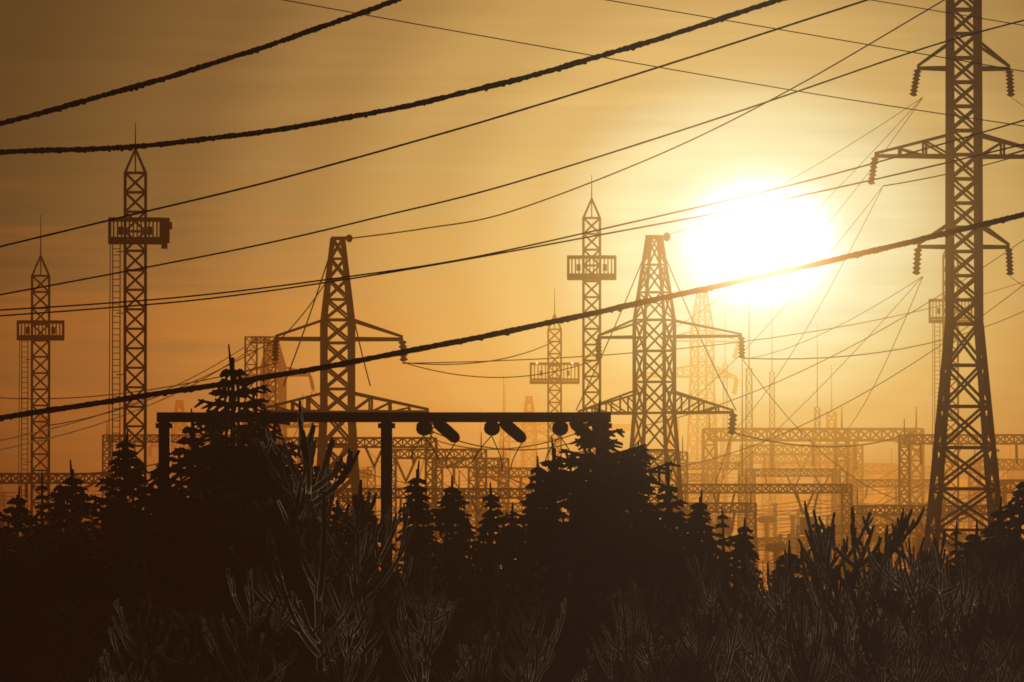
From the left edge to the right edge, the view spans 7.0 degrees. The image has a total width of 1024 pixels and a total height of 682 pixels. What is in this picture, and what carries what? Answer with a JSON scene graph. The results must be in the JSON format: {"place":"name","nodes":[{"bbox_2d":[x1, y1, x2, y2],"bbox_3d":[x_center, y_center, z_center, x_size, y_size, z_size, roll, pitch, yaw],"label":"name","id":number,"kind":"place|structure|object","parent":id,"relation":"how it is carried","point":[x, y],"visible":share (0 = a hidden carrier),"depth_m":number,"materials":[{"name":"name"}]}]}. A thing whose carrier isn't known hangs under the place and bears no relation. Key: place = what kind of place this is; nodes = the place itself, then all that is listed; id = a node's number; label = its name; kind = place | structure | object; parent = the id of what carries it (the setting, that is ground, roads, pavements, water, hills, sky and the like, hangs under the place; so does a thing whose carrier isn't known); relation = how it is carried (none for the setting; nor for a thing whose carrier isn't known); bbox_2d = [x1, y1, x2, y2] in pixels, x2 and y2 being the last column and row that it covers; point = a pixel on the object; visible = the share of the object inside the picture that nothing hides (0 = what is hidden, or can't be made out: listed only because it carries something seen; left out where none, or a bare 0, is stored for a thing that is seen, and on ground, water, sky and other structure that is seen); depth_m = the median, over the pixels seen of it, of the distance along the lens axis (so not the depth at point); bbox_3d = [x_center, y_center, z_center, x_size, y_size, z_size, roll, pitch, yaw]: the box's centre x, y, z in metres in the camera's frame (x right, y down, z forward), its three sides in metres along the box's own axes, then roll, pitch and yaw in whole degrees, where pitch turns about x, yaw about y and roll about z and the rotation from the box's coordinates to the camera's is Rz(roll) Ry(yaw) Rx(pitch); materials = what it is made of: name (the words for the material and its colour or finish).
{"place":"outdoors","nodes":[
{"label":"outdoors","id":0,"kind":"place"},
{"bbox_2d":[0,344,1023,681],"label":"spruce","id":1,"kind":"object","parent":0,"point":[60,590],"depth_m":120.27,"materials":[{"name":"black plant"}]},
{"bbox_2d":[0,0,1023,421],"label":"power lines","id":2,"kind":"object","parent":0,"point":[408,106],"visible":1,"depth_m":62.06,"materials":[{"name":"black metal"}]},
{"bbox_2d":[0,0,1023,316],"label":"power lines","id":3,"kind":"object","parent":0,"point":[494,188],"visible":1,"depth_m":95.14,"materials":[{"name":"black metal"}]},
{"bbox_2d":[0,0,1023,589],"label":"sky","id":4,"kind":"structure","parent":0,"point":[53,52],"materials":[{"name":"orange"}]},
{"label":"ground","id":5,"kind":"structure","parent":0,"visible":0},
{"bbox_2d":[17,214,64,535],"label":"floodlight mast","id":6,"kind":"object","parent":5,"relation":"on","point":[38,337],"visible":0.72,"depth_m":599.49,"materials":[{"name":"metal"}]},
{"bbox_2d":[0,496,101,517],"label":"gantry","id":7,"kind":"object","parent":5,"relation":"on","point":[34,510],"visible":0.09,"depth_m":1249.33,"materials":[{"name":"metal"}]},
{"bbox_2d":[0,473,118,567],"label":"gantry","id":8,"kind":"object","parent":5,"relation":"on","point":[56,481],"visible":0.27,"depth_m":639.61,"materials":[{"name":"metal"}]},
{"bbox_2d":[108,122,171,507],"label":"floodlight mast","id":9,"kind":"object","parent":5,"relation":"on","point":[163,238],"visible":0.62,"depth_m":499.63,"materials":[{"name":"metal"}]},
{"bbox_2d":[147,400,207,487],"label":"pylon","id":10,"kind":"object","parent":5,"relation":"on","point":[178,405],"visible":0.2,"depth_m":1299.75,"materials":[{"name":"metal"}]},
{"bbox_2d":[102,426,277,506],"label":"gantry","id":11,"kind":"object","parent":5,"relation":"on","point":[108,437],"visible":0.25,"depth_m":759.73,"materials":[{"name":"metal"}]},
{"bbox_2d":[244,336,276,445],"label":"gantry","id":12,"kind":"object","parent":5,"relation":"on","point":[255,340],"visible":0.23,"depth_m":699.74,"materials":[{"name":"metal"}]},
{"bbox_2d":[224,340,318,465],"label":"pylon","id":13,"kind":"object","parent":5,"relation":"on","point":[281,388],"visible":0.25,"depth_m":949.53,"materials":[{"name":"metal"}]},
{"bbox_2d":[256,234,433,542],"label":"pylon","id":14,"kind":"object","parent":5,"relation":"on","point":[350,339],"visible":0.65,"depth_m":519.60,"materials":[{"name":"metal"}]},
{"bbox_2d":[284,0,1023,239],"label":"thin wire","id":15,"kind":"object","parent":14,"relation":"attached to","point":[709,76],"visible":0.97,"depth_m":150.23,"materials":[{"name":"metal"}]},
{"bbox_2d":[276,424,437,567],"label":"gantry","id":16,"kind":"object","parent":5,"relation":"on","point":[365,446],"visible":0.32,"depth_m":599.70,"materials":[{"name":"metal"}]},
{"bbox_2d":[156,412,611,638],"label":"portal frame","id":17,"kind":"object","parent":5,"relation":"on","point":[439,420],"visible":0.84,"depth_m":149.92,"materials":[{"name":"paint"}]},
{"bbox_2d":[392,433,487,571],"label":"gantry","id":18,"kind":"object","parent":5,"relation":"on","point":[395,457],"visible":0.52,"depth_m":639.61,"materials":[{"name":"metal"}]},
{"bbox_2d":[337,472,569,542],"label":"gantry","id":19,"kind":"object","parent":5,"relation":"on","point":[434,497],"visible":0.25,"depth_m":559.62,"materials":[{"name":"metal"}]},
{"bbox_2d":[431,441,509,567],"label":"gantry","id":20,"kind":"object","parent":5,"relation":"on","point":[497,472],"visible":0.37,"depth_m":679.53,"materials":[{"name":"metal"}]},
{"bbox_2d":[421,502,525,525],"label":"gantry","id":21,"kind":"object","parent":5,"relation":"on","point":[482,511],"visible":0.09,"depth_m":699.55,"materials":[{"name":"metal"}]},
{"bbox_2d":[88,529,872,594],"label":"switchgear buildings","id":22,"kind":"structure","parent":5,"relation":"on","point":[398,546],"depth_m":998.38,"materials":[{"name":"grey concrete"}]},
{"bbox_2d":[0,502,983,603],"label":"switchyard stands","id":23,"kind":"object","parent":5,"relation":"on","point":[782,545],"visible":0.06,"depth_m":699.75,"materials":[{"name":"metal"}]},
{"bbox_2d":[36,492,959,681],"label":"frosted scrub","id":24,"kind":"object","parent":5,"relation":"on","point":[489,592],"visible":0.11,"depth_m":105.00,"materials":[{"name":"brown plant"}]},
{"bbox_2d":[467,451,536,540],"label":"gantry","id":25,"kind":"object","parent":5,"relation":"on","point":[492,477],"visible":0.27,"depth_m":719.58,"materials":[{"name":"metal"}]},
{"bbox_2d":[0,97,1023,585],"bbox_3d":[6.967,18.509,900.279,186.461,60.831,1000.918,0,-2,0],"label":"power lines","id":26,"kind":"object","parent":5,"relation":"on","point":[626,399],"visible":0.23,"depth_m":617.87,"materials":[{"name":"metal"}]},
{"bbox_2d":[0,365,1023,568],"bbox_3d":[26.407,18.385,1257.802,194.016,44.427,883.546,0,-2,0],"label":"substation equipment","id":27,"kind":"object","parent":5,"relation":"on","point":[514,463],"visible":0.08,"depth_m":1244.31,"materials":[{"name":"brown metal"}]},
{"bbox_2d":[500,490,530,566],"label":"gantry","id":28,"kind":"object","parent":5,"relation":"on","point":[513,496],"visible":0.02,"depth_m":1149.38,"materials":[{"name":"metal"}]},
{"bbox_2d":[488,396,559,526],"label":"pylon","id":29,"kind":"object","parent":5,"relation":"on","point":[528,399],"visible":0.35,"depth_m":1299.41,"materials":[{"name":"metal"}]},
{"bbox_2d":[530,287,579,520],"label":"floodlight mast","id":30,"kind":"object","parent":5,"relation":"on","point":[549,379],"visible":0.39,"depth_m":799.46,"materials":[{"name":"metal"}]},
{"bbox_2d":[88,400,1023,681],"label":"bushes","id":31,"kind":"object","parent":5,"relation":"on","point":[960,640],"visible":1,"depth_m":45.81,"materials":[{"name":"black plant"}]},
{"bbox_2d":[567,175,615,480],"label":"floodlight mast","id":32,"kind":"object","parent":5,"relation":"on","point":[590,276],"visible":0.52,"depth_m":639.60,"materials":[{"name":"metal"}]},
{"bbox_2d":[574,436,688,521],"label":"gantry","id":33,"kind":"object","parent":5,"relation":"on","point":[657,453],"visible":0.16,"depth_m":759.57,"materials":[{"name":"metal"}]},
{"bbox_2d":[574,232,745,548],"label":"pylon","id":34,"kind":"object","parent":5,"relation":"on","point":[635,321],"visible":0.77,"depth_m":559.83,"materials":[{"name":"metal"}]},
{"bbox_2d":[500,326,820,568],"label":"lightning rods","id":35,"kind":"object","parent":5,"relation":"on","point":[751,426],"visible":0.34,"depth_m":949.71,"materials":[{"name":"metal"}]},
{"bbox_2d":[647,464,712,517],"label":"gantry","id":36,"kind":"object","parent":5,"relation":"on","point":[695,480],"visible":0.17,"depth_m":899.56,"materials":[{"name":"metal"}]},
{"bbox_2d":[636,287,738,513],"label":"pylon","id":37,"kind":"object","parent":5,"relation":"on","point":[713,376],"visible":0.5,"depth_m":1250.12,"materials":[{"name":"metal"}]},
{"bbox_2d":[647,486,756,574],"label":"gantry","id":38,"kind":"object","parent":5,"relation":"on","point":[749,507],"visible":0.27,"depth_m":599.57,"materials":[{"name":"metal"}]},
{"bbox_2d":[661,462,746,561],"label":"gantry","id":39,"kind":"object","parent":5,"relation":"on","point":[738,467],"visible":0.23,"depth_m":899.60,"materials":[{"name":"metal"}]},
{"bbox_2d":[687,508,731,586],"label":"gantry","id":40,"kind":"object","parent":5,"relation":"on","point":[713,525],"visible":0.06,"depth_m":699.43,"materials":[{"name":"metal"}]},
{"bbox_2d":[731,515,770,589],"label":"gantry","id":41,"kind":"object","parent":5,"relation":"on","point":[758,523],"visible":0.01,"depth_m":1399.19,"materials":[{"name":"metal"}]},
{"bbox_2d":[695,537,811,578],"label":"gantry","id":42,"kind":"object","parent":5,"relation":"on","point":[770,540],"visible":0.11,"depth_m":719.44,"materials":[{"name":"metal"}]},
{"bbox_2d":[670,468,852,591],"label":"gantry","id":43,"kind":"object","parent":5,"relation":"on","point":[842,492],"visible":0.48,"depth_m":639.61,"materials":[{"name":"metal"}]},
{"bbox_2d":[717,445,854,548],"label":"gantry","id":44,"kind":"object","parent":5,"relation":"on","point":[792,461],"visible":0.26,"depth_m":1059.49,"materials":[{"name":"metal"}]},
{"bbox_2d":[746,457,840,593],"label":"gantry","id":45,"kind":"object","parent":5,"relation":"on","point":[828,475],"visible":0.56,"depth_m":819.59,"materials":[{"name":"metal"}]},
{"bbox_2d":[740,432,863,547],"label":"gantry","id":46,"kind":"object","parent":5,"relation":"on","point":[783,452],"visible":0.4,"depth_m":979.48,"materials":[{"name":"metal"}]},
{"bbox_2d":[701,407,924,612],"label":"gantry","id":47,"kind":"object","parent":5,"relation":"on","point":[841,437],"visible":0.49,"depth_m":899.44,"materials":[{"name":"metal"}]},
{"bbox_2d":[761,449,896,589],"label":"gantry","id":48,"kind":"object","parent":5,"relation":"on","point":[874,470],"visible":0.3,"depth_m":1139.38,"materials":[{"name":"metal"}]},
{"bbox_2d":[782,496,907,570],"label":"gantry","id":49,"kind":"object","parent":5,"relation":"on","point":[785,498],"visible":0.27,"depth_m":1299.33,"materials":[{"name":"metal"}]},
{"bbox_2d":[796,514,925,590],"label":"gantry","id":50,"kind":"object","parent":5,"relation":"on","point":[915,532],"visible":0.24,"depth_m":679.46,"materials":[{"name":"metal"}]},
{"bbox_2d":[826,515,942,594],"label":"gantry","id":51,"kind":"object","parent":5,"relation":"on","point":[837,517],"visible":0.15,"depth_m":759.45,"materials":[{"name":"metal"}]},
{"bbox_2d":[848,467,942,591],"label":"gantry","id":52,"kind":"object","parent":5,"relation":"on","point":[853,482],"visible":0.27,"depth_m":859.57,"materials":[{"name":"metal"}]},
{"bbox_2d":[851,489,996,596],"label":"gantry","id":53,"kind":"object","parent":5,"relation":"on","point":[862,513],"visible":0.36,"depth_m":619.55,"materials":[{"name":"metal"}]},
{"bbox_2d":[883,527,967,560],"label":"gantry","id":54,"kind":"object","parent":5,"relation":"on","point":[963,541],"visible":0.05,"depth_m":779.38,"materials":[{"name":"metal"}]},
{"bbox_2d":[889,498,986,565],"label":"gantry","id":55,"kind":"object","parent":5,"relation":"on","point":[926,507],"visible":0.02,"depth_m":1199.32,"materials":[{"name":"metal"}]},
{"bbox_2d":[868,0,1023,576],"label":"transmission tower","id":56,"kind":"structure","parent":5,"relation":"on","point":[977,330],"depth_m":399.88,"materials":[{"name":"metal"}]},
{"bbox_2d":[929,250,972,567],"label":"floodlight mast","id":57,"kind":"object","parent":5,"relation":"on","point":[938,311],"visible":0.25,"depth_m":699.46,"materials":[{"name":"metal"}]},
{"bbox_2d":[898,418,1023,574],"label":"gantry","id":58,"kind":"object","parent":5,"relation":"on","point":[920,444],"visible":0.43,"depth_m":739.63,"materials":[{"name":"metal"}]},
{"bbox_2d":[913,526,1023,539],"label":"gantry","id":59,"kind":"object","parent":5,"relation":"on","point":[962,527],"visible":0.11,"depth_m":1449.19,"materials":[{"name":"metal"}]},
{"bbox_2d":[968,442,1023,534],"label":"gantry","id":60,"kind":"object","parent":5,"relation":"on","point":[978,466],"visible":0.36,"depth_m":899.35,"materials":[{"name":"metal"}]},
{"bbox_2d":[991,458,1023,537],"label":"gantry","id":61,"kind":"object","parent":5,"relation":"on","point":[1004,483],"visible":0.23,"depth_m":699.41,"materials":[{"name":"metal"}]}
]}

